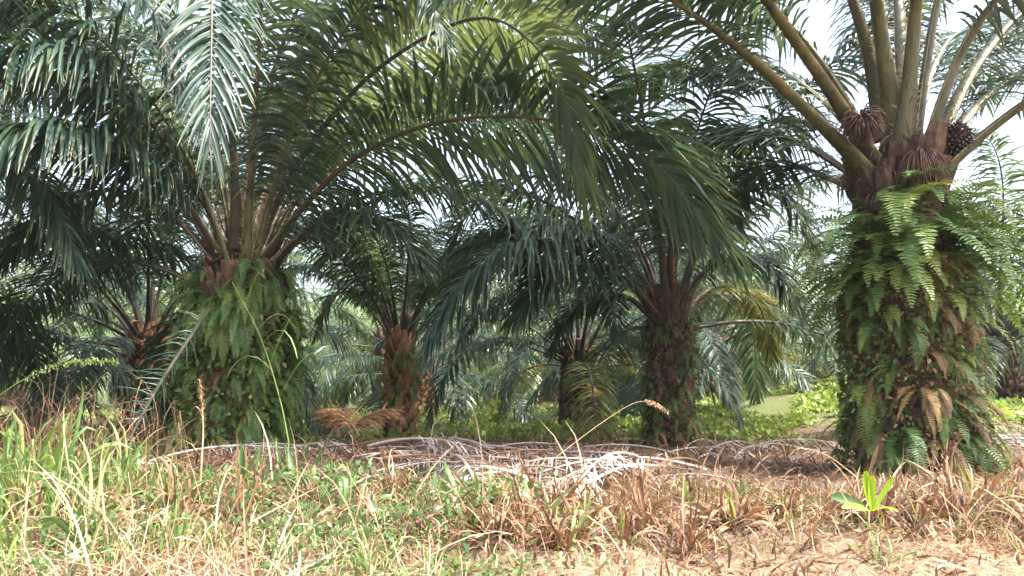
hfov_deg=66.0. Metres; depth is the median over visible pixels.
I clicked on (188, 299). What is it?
fern
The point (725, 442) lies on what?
fallen frond
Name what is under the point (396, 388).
fern
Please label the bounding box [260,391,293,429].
fern
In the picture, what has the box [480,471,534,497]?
leafy plant
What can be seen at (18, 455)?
leafy plant
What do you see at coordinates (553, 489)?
withered tussock
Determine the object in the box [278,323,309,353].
fern
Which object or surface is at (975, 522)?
withered tussock
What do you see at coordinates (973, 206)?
fern
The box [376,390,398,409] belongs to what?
fern
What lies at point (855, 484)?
withered tussock
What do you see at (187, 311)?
fern
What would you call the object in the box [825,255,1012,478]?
creeper
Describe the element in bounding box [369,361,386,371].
fern
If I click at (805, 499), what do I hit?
withered tussock
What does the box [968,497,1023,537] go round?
withered tussock
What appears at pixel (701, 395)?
oil palm
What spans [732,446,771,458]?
fallen frond
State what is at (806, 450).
fallen frond
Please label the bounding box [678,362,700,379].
fern
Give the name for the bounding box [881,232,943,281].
fern
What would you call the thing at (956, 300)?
fern
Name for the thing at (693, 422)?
fern
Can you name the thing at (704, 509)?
withered tussock
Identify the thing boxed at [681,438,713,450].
fallen frond
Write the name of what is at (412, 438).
fallen frond
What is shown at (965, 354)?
fern
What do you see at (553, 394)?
oil palm
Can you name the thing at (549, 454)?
fallen frond
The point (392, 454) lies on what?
fallen frond
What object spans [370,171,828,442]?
oil palm
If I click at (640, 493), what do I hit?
withered tussock
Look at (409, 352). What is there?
fern
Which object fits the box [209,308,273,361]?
fern
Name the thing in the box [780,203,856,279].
fern
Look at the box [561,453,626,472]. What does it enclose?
fallen frond
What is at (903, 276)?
fern
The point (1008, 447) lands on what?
fern
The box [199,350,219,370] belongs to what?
fern
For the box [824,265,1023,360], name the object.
oil palm
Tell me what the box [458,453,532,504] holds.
withered tussock
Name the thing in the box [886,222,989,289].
fern
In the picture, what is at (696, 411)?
fern
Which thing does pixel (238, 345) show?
fern
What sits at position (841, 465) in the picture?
seed grass
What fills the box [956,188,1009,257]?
fern
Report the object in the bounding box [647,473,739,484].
fallen frond
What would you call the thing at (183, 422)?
fern
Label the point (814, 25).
sky
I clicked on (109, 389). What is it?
fern
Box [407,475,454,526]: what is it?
withered tussock
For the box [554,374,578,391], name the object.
fern
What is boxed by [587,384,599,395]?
yellow leaf
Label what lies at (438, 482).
withered tussock
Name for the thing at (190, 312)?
fern
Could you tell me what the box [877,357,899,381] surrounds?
fern
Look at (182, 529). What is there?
leafy plant
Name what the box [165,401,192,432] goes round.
fern
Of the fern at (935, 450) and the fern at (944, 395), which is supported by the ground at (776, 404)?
the fern at (935, 450)
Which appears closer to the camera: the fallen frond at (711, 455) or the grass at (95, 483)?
the grass at (95, 483)
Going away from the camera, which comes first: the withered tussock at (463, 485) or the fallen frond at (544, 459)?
the withered tussock at (463, 485)
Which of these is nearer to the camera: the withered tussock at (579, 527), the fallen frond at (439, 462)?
the withered tussock at (579, 527)
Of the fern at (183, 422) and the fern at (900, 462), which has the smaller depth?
the fern at (900, 462)
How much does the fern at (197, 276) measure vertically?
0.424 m
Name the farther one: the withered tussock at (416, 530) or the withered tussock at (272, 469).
the withered tussock at (272, 469)
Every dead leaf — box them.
[868,446,878,474]
[905,512,931,538]
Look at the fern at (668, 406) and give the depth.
10.42 m
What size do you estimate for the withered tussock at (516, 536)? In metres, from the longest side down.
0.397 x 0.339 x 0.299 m
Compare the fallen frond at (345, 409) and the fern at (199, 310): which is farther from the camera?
the fallen frond at (345, 409)
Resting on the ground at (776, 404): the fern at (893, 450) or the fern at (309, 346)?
the fern at (893, 450)
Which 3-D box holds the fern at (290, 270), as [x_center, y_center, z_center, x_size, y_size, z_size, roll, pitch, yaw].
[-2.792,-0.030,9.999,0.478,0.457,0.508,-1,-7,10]
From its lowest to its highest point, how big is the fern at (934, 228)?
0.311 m
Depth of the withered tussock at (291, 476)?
5.54 m
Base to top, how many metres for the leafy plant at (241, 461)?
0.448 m
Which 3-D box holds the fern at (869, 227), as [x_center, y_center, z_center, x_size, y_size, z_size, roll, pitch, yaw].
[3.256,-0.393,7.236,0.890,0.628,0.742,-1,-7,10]
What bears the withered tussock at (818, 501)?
on the ground at (776, 404)
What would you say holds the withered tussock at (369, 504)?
on the ground at (776, 404)
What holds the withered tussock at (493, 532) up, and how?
on the ground at (776, 404)
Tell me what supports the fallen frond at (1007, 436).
on the ground at (776, 404)
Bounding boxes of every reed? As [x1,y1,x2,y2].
[193,379,219,480]
[228,273,313,461]
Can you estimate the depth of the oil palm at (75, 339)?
43.56 m
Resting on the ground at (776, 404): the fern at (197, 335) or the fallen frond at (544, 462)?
the fallen frond at (544, 462)
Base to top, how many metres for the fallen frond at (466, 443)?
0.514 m
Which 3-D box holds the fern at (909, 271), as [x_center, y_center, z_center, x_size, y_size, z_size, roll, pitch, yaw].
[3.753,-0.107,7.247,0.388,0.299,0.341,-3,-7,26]
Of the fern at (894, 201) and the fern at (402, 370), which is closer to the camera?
the fern at (894, 201)
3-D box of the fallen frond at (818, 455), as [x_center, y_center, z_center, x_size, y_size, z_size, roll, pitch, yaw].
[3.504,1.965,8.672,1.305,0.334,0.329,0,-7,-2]
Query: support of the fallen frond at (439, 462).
on the ground at (776, 404)
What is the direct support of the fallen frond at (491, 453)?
on the ground at (776, 404)
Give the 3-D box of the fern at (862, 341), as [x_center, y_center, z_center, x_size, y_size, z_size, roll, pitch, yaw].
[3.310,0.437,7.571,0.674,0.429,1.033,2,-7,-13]
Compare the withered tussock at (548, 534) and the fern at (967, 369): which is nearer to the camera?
the withered tussock at (548, 534)
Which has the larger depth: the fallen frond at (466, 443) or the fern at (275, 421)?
the fern at (275, 421)
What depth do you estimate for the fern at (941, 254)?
7.16 m
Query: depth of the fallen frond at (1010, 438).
9.46 m
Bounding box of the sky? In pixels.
[0,0,1023,377]
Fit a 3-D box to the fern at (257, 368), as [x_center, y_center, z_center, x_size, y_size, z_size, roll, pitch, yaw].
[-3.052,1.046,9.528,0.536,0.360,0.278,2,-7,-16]
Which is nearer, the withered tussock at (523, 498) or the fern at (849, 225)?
the withered tussock at (523, 498)
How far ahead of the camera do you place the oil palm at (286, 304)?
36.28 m
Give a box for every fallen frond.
[149,442,335,462]
[163,449,229,460]
[178,452,247,463]
[210,439,350,461]
[220,447,276,459]
[244,446,369,469]
[273,438,364,454]
[310,406,348,436]
[312,407,359,436]
[318,400,360,436]
[319,444,427,467]
[342,449,415,457]
[344,402,403,436]
[347,435,509,455]
[350,443,527,475]
[351,407,406,435]
[352,449,432,456]
[358,461,478,486]
[362,473,427,483]
[365,448,441,461]
[367,432,506,464]
[370,444,430,452]
[374,453,420,456]
[378,451,494,471]
[382,447,464,460]
[382,452,483,485]
[405,433,497,458]
[406,439,555,460]
[407,445,467,461]
[413,463,530,480]
[422,446,504,462]
[427,449,570,488]
[438,452,506,488]
[439,475,549,493]
[446,454,532,485]
[448,457,519,477]
[459,446,571,463]
[460,472,539,485]
[469,451,523,458]
[486,441,656,463]
[497,452,560,463]
[499,455,587,486]
[502,438,599,457]
[502,451,596,471]
[504,456,586,468]
[506,450,706,479]
[506,461,551,482]
[510,463,566,471]
[511,459,579,469]
[522,481,577,501]
[523,440,678,455]
[524,450,711,474]
[536,458,664,493]
[538,464,645,495]
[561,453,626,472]
[572,446,639,500]
[575,457,665,493]
[599,466,697,478]
[635,456,697,484]
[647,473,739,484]
[658,445,761,456]
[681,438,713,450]
[699,450,727,457]
[702,441,764,453]
[729,440,807,457]
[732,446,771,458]
[732,451,805,460]
[739,456,805,465]
[739,458,778,466]
[744,435,839,450]
[778,447,830,450]
[797,448,844,455]
[797,451,851,462]
[981,421,1023,434]
[985,432,1023,444]
[991,421,1023,434]
[993,435,1023,444]
[995,443,1023,454]
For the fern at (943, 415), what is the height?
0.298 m
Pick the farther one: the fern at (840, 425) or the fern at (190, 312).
the fern at (190, 312)
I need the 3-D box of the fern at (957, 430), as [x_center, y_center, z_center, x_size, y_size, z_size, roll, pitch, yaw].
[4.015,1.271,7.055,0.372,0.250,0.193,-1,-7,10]
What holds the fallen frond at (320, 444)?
on the ground at (776, 404)
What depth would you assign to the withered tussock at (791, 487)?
6.24 m
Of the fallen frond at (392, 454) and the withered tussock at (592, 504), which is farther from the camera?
the fallen frond at (392, 454)
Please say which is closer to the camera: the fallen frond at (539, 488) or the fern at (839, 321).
the fallen frond at (539, 488)
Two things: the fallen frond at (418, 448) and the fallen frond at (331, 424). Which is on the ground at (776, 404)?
the fallen frond at (418, 448)
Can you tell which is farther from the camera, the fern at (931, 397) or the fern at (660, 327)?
the fern at (660, 327)
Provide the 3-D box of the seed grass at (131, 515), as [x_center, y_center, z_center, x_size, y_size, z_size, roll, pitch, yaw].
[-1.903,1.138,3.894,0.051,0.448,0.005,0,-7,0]
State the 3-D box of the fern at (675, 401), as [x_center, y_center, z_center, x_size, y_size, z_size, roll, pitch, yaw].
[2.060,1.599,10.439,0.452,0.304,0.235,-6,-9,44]
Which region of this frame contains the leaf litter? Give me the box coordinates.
[0,421,1023,575]
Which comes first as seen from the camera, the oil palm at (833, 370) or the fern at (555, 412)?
the fern at (555, 412)
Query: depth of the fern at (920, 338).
7.09 m
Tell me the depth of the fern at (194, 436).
9.29 m
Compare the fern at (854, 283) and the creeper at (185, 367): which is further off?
the creeper at (185, 367)
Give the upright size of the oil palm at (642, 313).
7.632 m
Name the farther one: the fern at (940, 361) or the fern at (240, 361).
the fern at (240, 361)
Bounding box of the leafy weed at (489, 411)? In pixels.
[480,394,505,448]
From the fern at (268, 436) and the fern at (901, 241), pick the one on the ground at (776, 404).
the fern at (268, 436)
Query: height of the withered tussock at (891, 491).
0.593 m
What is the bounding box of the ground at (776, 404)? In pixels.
[0,390,1023,575]
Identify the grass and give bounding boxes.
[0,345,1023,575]
[0,357,120,395]
[0,418,1023,575]
[120,474,132,557]
[554,399,668,485]
[791,448,859,498]
[932,429,969,522]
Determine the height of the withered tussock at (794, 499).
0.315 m
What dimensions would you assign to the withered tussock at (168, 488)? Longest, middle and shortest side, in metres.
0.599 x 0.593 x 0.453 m
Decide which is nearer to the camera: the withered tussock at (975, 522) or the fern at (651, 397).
the withered tussock at (975, 522)
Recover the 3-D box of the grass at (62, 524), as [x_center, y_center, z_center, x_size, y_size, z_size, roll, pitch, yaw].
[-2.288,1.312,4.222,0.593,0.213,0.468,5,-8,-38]
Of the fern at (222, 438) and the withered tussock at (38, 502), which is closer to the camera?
the withered tussock at (38, 502)
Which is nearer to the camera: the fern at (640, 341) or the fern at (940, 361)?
the fern at (940, 361)
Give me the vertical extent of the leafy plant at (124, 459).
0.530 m
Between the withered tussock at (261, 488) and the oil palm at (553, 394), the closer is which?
the withered tussock at (261, 488)
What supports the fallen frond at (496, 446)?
on the ground at (776, 404)
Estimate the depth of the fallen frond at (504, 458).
6.79 m
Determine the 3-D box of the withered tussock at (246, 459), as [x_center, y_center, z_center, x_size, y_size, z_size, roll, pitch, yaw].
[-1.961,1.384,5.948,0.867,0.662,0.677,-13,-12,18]
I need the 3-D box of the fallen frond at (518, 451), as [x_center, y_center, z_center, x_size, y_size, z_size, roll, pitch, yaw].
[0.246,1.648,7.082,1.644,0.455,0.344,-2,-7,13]
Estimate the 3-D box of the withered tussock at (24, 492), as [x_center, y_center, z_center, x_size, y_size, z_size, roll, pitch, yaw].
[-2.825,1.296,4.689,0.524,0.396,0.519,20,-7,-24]
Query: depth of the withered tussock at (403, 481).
5.41 m
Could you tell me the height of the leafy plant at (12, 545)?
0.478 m
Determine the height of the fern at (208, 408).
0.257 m
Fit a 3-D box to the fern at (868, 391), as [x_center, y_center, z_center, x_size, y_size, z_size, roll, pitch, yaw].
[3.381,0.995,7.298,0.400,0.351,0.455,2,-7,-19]
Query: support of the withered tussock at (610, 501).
on the ground at (776, 404)
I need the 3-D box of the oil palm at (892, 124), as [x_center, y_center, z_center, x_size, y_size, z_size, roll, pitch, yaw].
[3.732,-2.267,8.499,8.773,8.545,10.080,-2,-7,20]
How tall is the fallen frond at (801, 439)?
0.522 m
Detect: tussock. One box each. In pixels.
[1,468,61,530]
[1,470,81,523]
[99,452,160,504]
[103,455,207,524]
[113,444,235,534]
[133,455,239,507]
[167,442,320,529]
[199,459,243,503]
[202,443,253,480]
[209,456,300,521]
[212,452,319,514]
[224,426,299,479]
[240,456,297,497]
[267,453,358,511]
[267,456,323,499]
[289,480,347,544]
[320,483,441,542]
[339,481,388,517]
[349,449,444,507]
[353,463,381,493]
[357,461,429,503]
[364,465,410,501]
[365,443,443,505]
[387,485,454,548]
[395,485,452,513]
[396,511,437,543]
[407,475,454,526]
[419,472,461,495]
[435,482,477,516]
[437,474,488,506]
[437,487,500,545]
[442,463,572,535]
[445,470,538,563]
[447,456,536,517]
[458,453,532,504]
[460,482,486,513]
[469,479,572,550]
[473,493,516,538]
[479,502,570,543]
[485,469,560,544]
[486,463,601,531]
[487,501,534,549]
[494,448,617,523]
[494,497,600,551]
[504,493,638,560]
[509,474,598,519]
[515,498,613,559]
[525,490,574,515]
[526,492,619,533]
[545,471,609,516]
[545,477,635,527]
[547,453,671,535]
[550,513,605,547]
[554,483,628,560]
[560,467,628,509]
[584,457,715,551]
[585,501,662,550]
[591,495,637,526]
[592,487,633,515]
[593,451,648,490]
[597,504,659,549]
[610,461,671,490]
[612,473,673,514]
[615,471,717,530]
[627,470,761,566]
[628,488,724,542]
[653,480,713,504]
[657,450,729,497]
[662,482,770,518]
[675,473,777,541]
[687,480,769,527]
[702,468,774,504]
[703,484,741,520]
[707,468,751,497]
[712,472,787,512]
[715,484,825,519]
[747,468,838,523]
[758,479,819,519]
[771,473,813,495]
[784,480,848,503]
[803,481,850,515]
[815,488,881,510]
[817,471,896,506]
[823,472,859,516]
[826,454,971,539]
[829,472,871,498]
[848,511,930,571]
[873,479,976,536]
[876,434,1023,545]
[876,467,982,525]
[879,482,949,541]
[900,463,1012,526]
[901,436,1005,494]
[912,460,1010,528]
[919,471,955,491]
[933,506,1005,534]
[938,499,1020,547]
[944,462,1023,521]
[961,481,1023,524]
[964,480,1023,529]
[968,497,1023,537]
[989,476,1023,504]
[997,463,1023,489]
[1002,463,1023,498]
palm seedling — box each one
[831,471,898,511]
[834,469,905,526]
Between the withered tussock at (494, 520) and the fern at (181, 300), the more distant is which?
the fern at (181, 300)
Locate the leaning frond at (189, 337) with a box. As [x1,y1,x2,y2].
[100,307,210,441]
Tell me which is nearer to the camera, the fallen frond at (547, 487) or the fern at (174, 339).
the fallen frond at (547, 487)
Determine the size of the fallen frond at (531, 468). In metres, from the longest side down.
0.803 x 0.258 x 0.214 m
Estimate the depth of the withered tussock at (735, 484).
5.40 m
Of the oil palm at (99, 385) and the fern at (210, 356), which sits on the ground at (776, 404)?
the oil palm at (99, 385)
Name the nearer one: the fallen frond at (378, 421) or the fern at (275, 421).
the fern at (275, 421)
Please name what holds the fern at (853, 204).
attached to the oil palm at (892, 124)
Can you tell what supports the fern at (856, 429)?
attached to the oil palm at (892, 124)
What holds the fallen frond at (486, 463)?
on the ground at (776, 404)
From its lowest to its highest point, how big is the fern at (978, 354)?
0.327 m
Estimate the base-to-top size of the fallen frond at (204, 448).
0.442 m
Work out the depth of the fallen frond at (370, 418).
10.60 m
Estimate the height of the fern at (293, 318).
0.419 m
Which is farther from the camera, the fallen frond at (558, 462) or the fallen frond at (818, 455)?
the fallen frond at (818, 455)
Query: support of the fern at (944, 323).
attached to the oil palm at (892, 124)
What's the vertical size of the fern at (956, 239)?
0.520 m
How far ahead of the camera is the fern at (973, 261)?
7.25 m
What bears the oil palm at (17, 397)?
on the ground at (776, 404)
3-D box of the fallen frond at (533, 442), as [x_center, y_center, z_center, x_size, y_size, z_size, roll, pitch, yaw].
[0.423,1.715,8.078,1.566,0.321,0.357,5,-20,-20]
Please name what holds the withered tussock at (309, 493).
on the ground at (776, 404)
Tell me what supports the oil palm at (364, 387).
on the ground at (776, 404)
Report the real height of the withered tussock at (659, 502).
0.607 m
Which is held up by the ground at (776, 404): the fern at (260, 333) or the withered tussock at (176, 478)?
the withered tussock at (176, 478)
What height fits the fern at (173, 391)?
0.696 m
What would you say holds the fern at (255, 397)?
attached to the oil palm at (298, 150)
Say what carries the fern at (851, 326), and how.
attached to the oil palm at (892, 124)
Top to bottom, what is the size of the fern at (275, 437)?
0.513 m
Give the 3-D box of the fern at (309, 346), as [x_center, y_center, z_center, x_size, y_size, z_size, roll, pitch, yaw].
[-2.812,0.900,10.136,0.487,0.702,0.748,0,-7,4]
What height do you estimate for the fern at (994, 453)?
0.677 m
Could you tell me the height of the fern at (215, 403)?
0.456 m
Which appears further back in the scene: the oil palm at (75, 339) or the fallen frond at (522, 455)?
the oil palm at (75, 339)
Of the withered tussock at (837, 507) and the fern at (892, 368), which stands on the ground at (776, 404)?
the withered tussock at (837, 507)
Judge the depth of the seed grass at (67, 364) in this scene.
4.58 m
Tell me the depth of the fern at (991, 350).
7.38 m
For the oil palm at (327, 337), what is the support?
on the ground at (776, 404)
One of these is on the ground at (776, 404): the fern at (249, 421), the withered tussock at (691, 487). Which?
the withered tussock at (691, 487)
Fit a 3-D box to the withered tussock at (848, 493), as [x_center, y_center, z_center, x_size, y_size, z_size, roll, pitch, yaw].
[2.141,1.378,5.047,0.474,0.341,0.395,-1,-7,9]
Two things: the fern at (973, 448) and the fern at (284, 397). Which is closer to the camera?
the fern at (973, 448)
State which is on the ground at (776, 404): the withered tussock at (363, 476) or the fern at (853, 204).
the withered tussock at (363, 476)
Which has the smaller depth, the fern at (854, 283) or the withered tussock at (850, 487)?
the withered tussock at (850, 487)
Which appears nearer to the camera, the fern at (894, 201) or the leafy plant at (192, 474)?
the leafy plant at (192, 474)
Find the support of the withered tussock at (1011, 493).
on the ground at (776, 404)
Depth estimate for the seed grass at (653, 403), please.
5.14 m
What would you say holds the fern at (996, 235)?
attached to the oil palm at (892, 124)
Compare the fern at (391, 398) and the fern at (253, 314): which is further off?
the fern at (391, 398)
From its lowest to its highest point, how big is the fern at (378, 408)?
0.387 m
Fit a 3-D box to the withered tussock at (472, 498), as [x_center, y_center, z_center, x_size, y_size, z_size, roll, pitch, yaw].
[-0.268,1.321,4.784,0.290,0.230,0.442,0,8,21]
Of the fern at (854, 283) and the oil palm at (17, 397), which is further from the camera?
the oil palm at (17, 397)
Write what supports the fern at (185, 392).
attached to the oil palm at (298, 150)
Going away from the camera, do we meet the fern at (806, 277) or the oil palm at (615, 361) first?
the fern at (806, 277)
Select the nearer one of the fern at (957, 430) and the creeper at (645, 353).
the fern at (957, 430)
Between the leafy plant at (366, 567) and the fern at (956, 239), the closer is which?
the leafy plant at (366, 567)
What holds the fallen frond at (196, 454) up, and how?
on the ground at (776, 404)
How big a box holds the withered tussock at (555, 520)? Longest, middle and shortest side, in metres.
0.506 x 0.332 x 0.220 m
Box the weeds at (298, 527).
[0,455,645,575]
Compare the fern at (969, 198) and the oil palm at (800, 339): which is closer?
the fern at (969, 198)
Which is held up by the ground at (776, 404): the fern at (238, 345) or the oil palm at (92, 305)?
the oil palm at (92, 305)
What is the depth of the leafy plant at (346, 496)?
4.91 m
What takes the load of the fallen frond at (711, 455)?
on the ground at (776, 404)
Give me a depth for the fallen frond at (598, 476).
6.17 m
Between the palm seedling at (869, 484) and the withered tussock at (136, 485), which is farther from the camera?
the withered tussock at (136, 485)
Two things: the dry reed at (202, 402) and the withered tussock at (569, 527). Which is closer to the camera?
the withered tussock at (569, 527)
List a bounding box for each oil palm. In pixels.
[0,0,236,430]
[0,0,765,459]
[0,132,384,442]
[0,145,210,431]
[0,234,288,410]
[0,255,126,405]
[0,287,160,403]
[24,298,125,400]
[78,279,317,403]
[107,271,317,376]
[240,170,586,436]
[283,200,531,413]
[287,239,492,407]
[292,229,600,427]
[292,287,345,398]
[300,304,419,393]
[301,254,499,403]
[309,301,422,400]
[313,297,370,397]
[361,0,961,447]
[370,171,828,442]
[418,0,1023,474]
[448,275,634,407]
[450,274,521,399]
[457,306,558,399]
[459,262,625,403]
[470,250,772,410]
[476,163,851,422]
[545,207,847,414]
[595,253,754,369]
[629,257,823,392]
[697,226,985,390]
[723,307,831,383]
[742,292,841,391]
[765,128,1023,402]
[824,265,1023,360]
[958,196,1023,384]
[979,284,1023,337]
[982,221,1023,382]
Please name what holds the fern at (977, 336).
attached to the oil palm at (892, 124)
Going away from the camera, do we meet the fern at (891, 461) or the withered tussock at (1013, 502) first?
the withered tussock at (1013, 502)
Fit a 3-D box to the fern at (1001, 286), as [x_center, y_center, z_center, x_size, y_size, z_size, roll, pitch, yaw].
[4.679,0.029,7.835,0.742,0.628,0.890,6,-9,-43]
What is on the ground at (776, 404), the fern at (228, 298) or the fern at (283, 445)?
the fern at (283, 445)
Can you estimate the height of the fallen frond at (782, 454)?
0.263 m
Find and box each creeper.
[159,300,314,461]
[639,318,704,446]
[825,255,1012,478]
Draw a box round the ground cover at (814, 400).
[0,375,1023,450]
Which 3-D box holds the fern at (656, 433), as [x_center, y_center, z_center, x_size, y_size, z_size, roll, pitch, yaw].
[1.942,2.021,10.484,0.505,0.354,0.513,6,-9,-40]
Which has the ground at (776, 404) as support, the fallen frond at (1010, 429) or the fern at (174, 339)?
the fallen frond at (1010, 429)
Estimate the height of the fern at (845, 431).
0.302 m
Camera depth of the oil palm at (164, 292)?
23.62 m
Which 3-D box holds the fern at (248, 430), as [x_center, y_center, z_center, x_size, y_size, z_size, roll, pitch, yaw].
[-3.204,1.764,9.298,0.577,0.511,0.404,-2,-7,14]
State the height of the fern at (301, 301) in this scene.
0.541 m
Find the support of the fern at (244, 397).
attached to the oil palm at (298, 150)
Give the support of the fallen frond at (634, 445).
on the ground at (776, 404)
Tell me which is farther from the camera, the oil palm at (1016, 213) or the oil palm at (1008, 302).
the oil palm at (1008, 302)
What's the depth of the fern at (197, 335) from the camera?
9.75 m
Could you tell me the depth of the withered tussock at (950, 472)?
6.10 m
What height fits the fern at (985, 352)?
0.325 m
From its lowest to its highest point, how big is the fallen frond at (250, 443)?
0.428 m
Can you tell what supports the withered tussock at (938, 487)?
on the ground at (776, 404)
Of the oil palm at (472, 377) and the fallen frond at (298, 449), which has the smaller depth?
the fallen frond at (298, 449)
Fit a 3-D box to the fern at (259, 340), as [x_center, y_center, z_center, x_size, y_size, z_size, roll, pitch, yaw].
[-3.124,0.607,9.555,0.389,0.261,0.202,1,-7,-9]
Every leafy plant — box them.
[0,381,131,494]
[0,393,60,513]
[0,495,43,575]
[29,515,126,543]
[78,419,163,485]
[139,486,207,553]
[142,466,252,514]
[238,439,268,488]
[254,433,328,493]
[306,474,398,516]
[316,522,427,575]
[429,461,522,519]
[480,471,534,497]
[669,469,721,503]
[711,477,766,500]
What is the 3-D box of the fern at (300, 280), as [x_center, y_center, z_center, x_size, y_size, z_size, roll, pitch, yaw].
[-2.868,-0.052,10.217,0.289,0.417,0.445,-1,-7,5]
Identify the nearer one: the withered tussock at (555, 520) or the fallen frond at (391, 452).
the withered tussock at (555, 520)
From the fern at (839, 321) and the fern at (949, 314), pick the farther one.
the fern at (839, 321)
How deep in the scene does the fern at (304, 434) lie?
10.06 m
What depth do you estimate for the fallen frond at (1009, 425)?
9.81 m
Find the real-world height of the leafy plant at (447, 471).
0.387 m
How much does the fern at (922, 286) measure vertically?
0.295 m
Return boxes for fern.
[102,371,126,406]
[107,373,130,408]
[149,352,211,407]
[150,281,220,339]
[153,416,192,444]
[158,420,199,456]
[161,290,227,342]
[162,299,184,341]
[164,416,207,451]
[165,376,199,408]
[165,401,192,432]
[165,432,205,451]
[166,275,203,312]
[166,323,192,357]
[166,326,185,371]
[166,327,198,360]
[167,280,198,314]
[170,358,204,411]
[173,279,205,320]
[177,297,202,329]
[182,298,214,331]
[183,270,205,291]
[184,308,212,344]
[185,306,282,366]
[188,304,229,343]
[194,403,215,422]
[196,284,262,338]
[198,393,226,427]
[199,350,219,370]
[203,364,237,397]
[203,432,230,458]
[208,303,296,366]
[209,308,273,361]
[210,416,263,454]
[214,288,266,325]
[215,374,251,404]
[218,341,260,377]
[219,266,265,312]
[221,355,261,385]
[223,360,271,398]
[225,351,259,386]
[227,388,266,413]
[228,407,269,448]
[232,425,274,453]
[233,257,281,302]
[233,394,269,416]
[235,294,287,342]
[236,345,281,381]
[236,362,281,387]
[238,329,268,347]
[239,406,292,445]
[241,280,283,314]
[241,420,286,450]
[252,338,292,376]
[253,369,302,419]
[253,441,300,455]
[257,385,294,415]
[259,284,295,315]
[259,291,299,337]
[260,309,283,338]
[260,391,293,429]
[266,416,289,445]
[269,341,321,387]
[269,404,306,427]
[270,268,314,314]
[270,373,305,435]
[271,433,294,446]
[274,330,310,362]
[275,267,308,300]
[276,311,323,342]
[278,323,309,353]
[282,427,316,452]
[283,343,319,400]
[285,335,316,383]
[288,271,304,297]
[294,277,319,316]
[366,397,394,413]
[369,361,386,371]
[374,393,384,408]
[376,373,387,387]
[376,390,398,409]
[380,382,402,403]
[391,353,416,372]
[394,347,422,361]
[401,358,422,376]
[408,383,431,402]
[411,379,425,395]
[545,411,560,421]
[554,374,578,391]
[555,404,580,419]
[597,394,619,411]
[625,340,645,354]
[629,339,648,359]
[630,373,650,386]
[635,379,654,390]
[635,390,661,411]
[636,423,648,438]
[638,427,666,445]
[646,402,674,423]
[647,321,674,340]
[650,397,680,417]
[653,327,682,347]
[654,427,666,443]
[665,384,693,407]
[674,413,702,440]
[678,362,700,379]
[681,349,715,372]
[682,344,706,365]
[682,356,701,371]
[683,404,709,423]
[770,248,852,325]
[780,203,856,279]
[790,262,892,329]
[791,206,864,282]
[793,248,981,316]
[793,271,866,316]
[793,299,864,347]
[803,226,919,292]
[803,272,940,321]
[810,313,922,356]
[811,245,867,298]
[813,374,865,408]
[815,289,864,337]
[818,416,855,443]
[821,212,915,263]
[823,210,918,277]
[823,239,941,292]
[825,294,936,331]
[827,317,860,352]
[829,327,873,349]
[831,316,857,344]
[831,419,856,443]
[833,198,869,230]
[836,384,886,453]
[843,372,871,395]
[844,307,880,360]
[844,377,913,414]
[849,415,883,452]
[849,429,929,472]
[850,266,931,297]
[850,444,892,474]
[860,450,915,473]
[861,455,909,475]
[867,365,917,398]
[868,426,928,479]
[869,399,892,418]
[873,165,976,224]
[876,192,941,239]
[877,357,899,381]
[878,190,925,234]
[879,200,939,228]
[879,317,928,372]
[880,443,903,464]
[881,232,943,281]
[884,252,963,286]
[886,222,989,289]
[888,386,942,440]
[897,262,943,285]
[898,276,940,297]
[899,178,982,206]
[900,211,1016,267]
[900,281,993,320]
[909,236,954,270]
[911,386,952,425]
[919,440,965,476]
[925,400,980,431]
[926,357,978,392]
[927,219,980,246]
[928,351,965,382]
[929,312,984,342]
[929,406,972,429]
[934,350,983,379]
[935,406,993,447]
[936,305,977,342]
[937,204,976,258]
[939,260,990,291]
[939,315,978,355]
[940,182,1023,232]
[941,193,1004,257]
[942,212,1023,277]
[942,246,976,266]
[942,416,986,442]
[943,177,1023,252]
[945,201,996,228]
[945,346,978,371]
[946,255,1003,311]
[947,436,983,467]
[948,224,1023,280]
[948,234,1023,297]
[948,321,991,374]
[950,390,992,429]
[953,303,989,330]
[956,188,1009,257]
[956,281,1006,322]
[958,222,1023,262]
[958,429,1023,476]
[961,340,1006,371]
[963,297,991,326]
[963,417,1009,461]
[964,311,1023,353]
[964,354,996,376]
[966,339,994,367]
[968,337,995,365]
[968,346,1009,377]
[969,254,1023,287]
[970,289,1023,334]
[971,421,1023,476]
[973,385,1002,419]
[973,400,1012,439]
[975,262,1023,320]
[975,331,997,388]
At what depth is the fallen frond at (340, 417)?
10.44 m
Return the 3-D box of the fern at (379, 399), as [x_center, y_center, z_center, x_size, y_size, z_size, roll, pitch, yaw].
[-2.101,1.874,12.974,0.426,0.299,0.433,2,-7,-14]
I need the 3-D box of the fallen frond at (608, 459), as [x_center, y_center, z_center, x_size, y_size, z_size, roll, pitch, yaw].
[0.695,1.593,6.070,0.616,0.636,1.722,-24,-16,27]
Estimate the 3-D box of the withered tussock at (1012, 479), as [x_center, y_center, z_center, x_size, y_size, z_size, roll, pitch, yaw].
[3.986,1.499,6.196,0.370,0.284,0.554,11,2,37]
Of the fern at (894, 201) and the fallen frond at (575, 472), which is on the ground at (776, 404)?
the fallen frond at (575, 472)
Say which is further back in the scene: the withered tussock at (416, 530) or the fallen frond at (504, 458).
the fallen frond at (504, 458)
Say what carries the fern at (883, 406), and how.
attached to the oil palm at (892, 124)
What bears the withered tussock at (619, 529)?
on the ground at (776, 404)
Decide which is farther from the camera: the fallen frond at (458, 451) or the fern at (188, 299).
the fern at (188, 299)
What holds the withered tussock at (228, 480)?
on the ground at (776, 404)
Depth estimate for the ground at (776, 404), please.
4.45 m

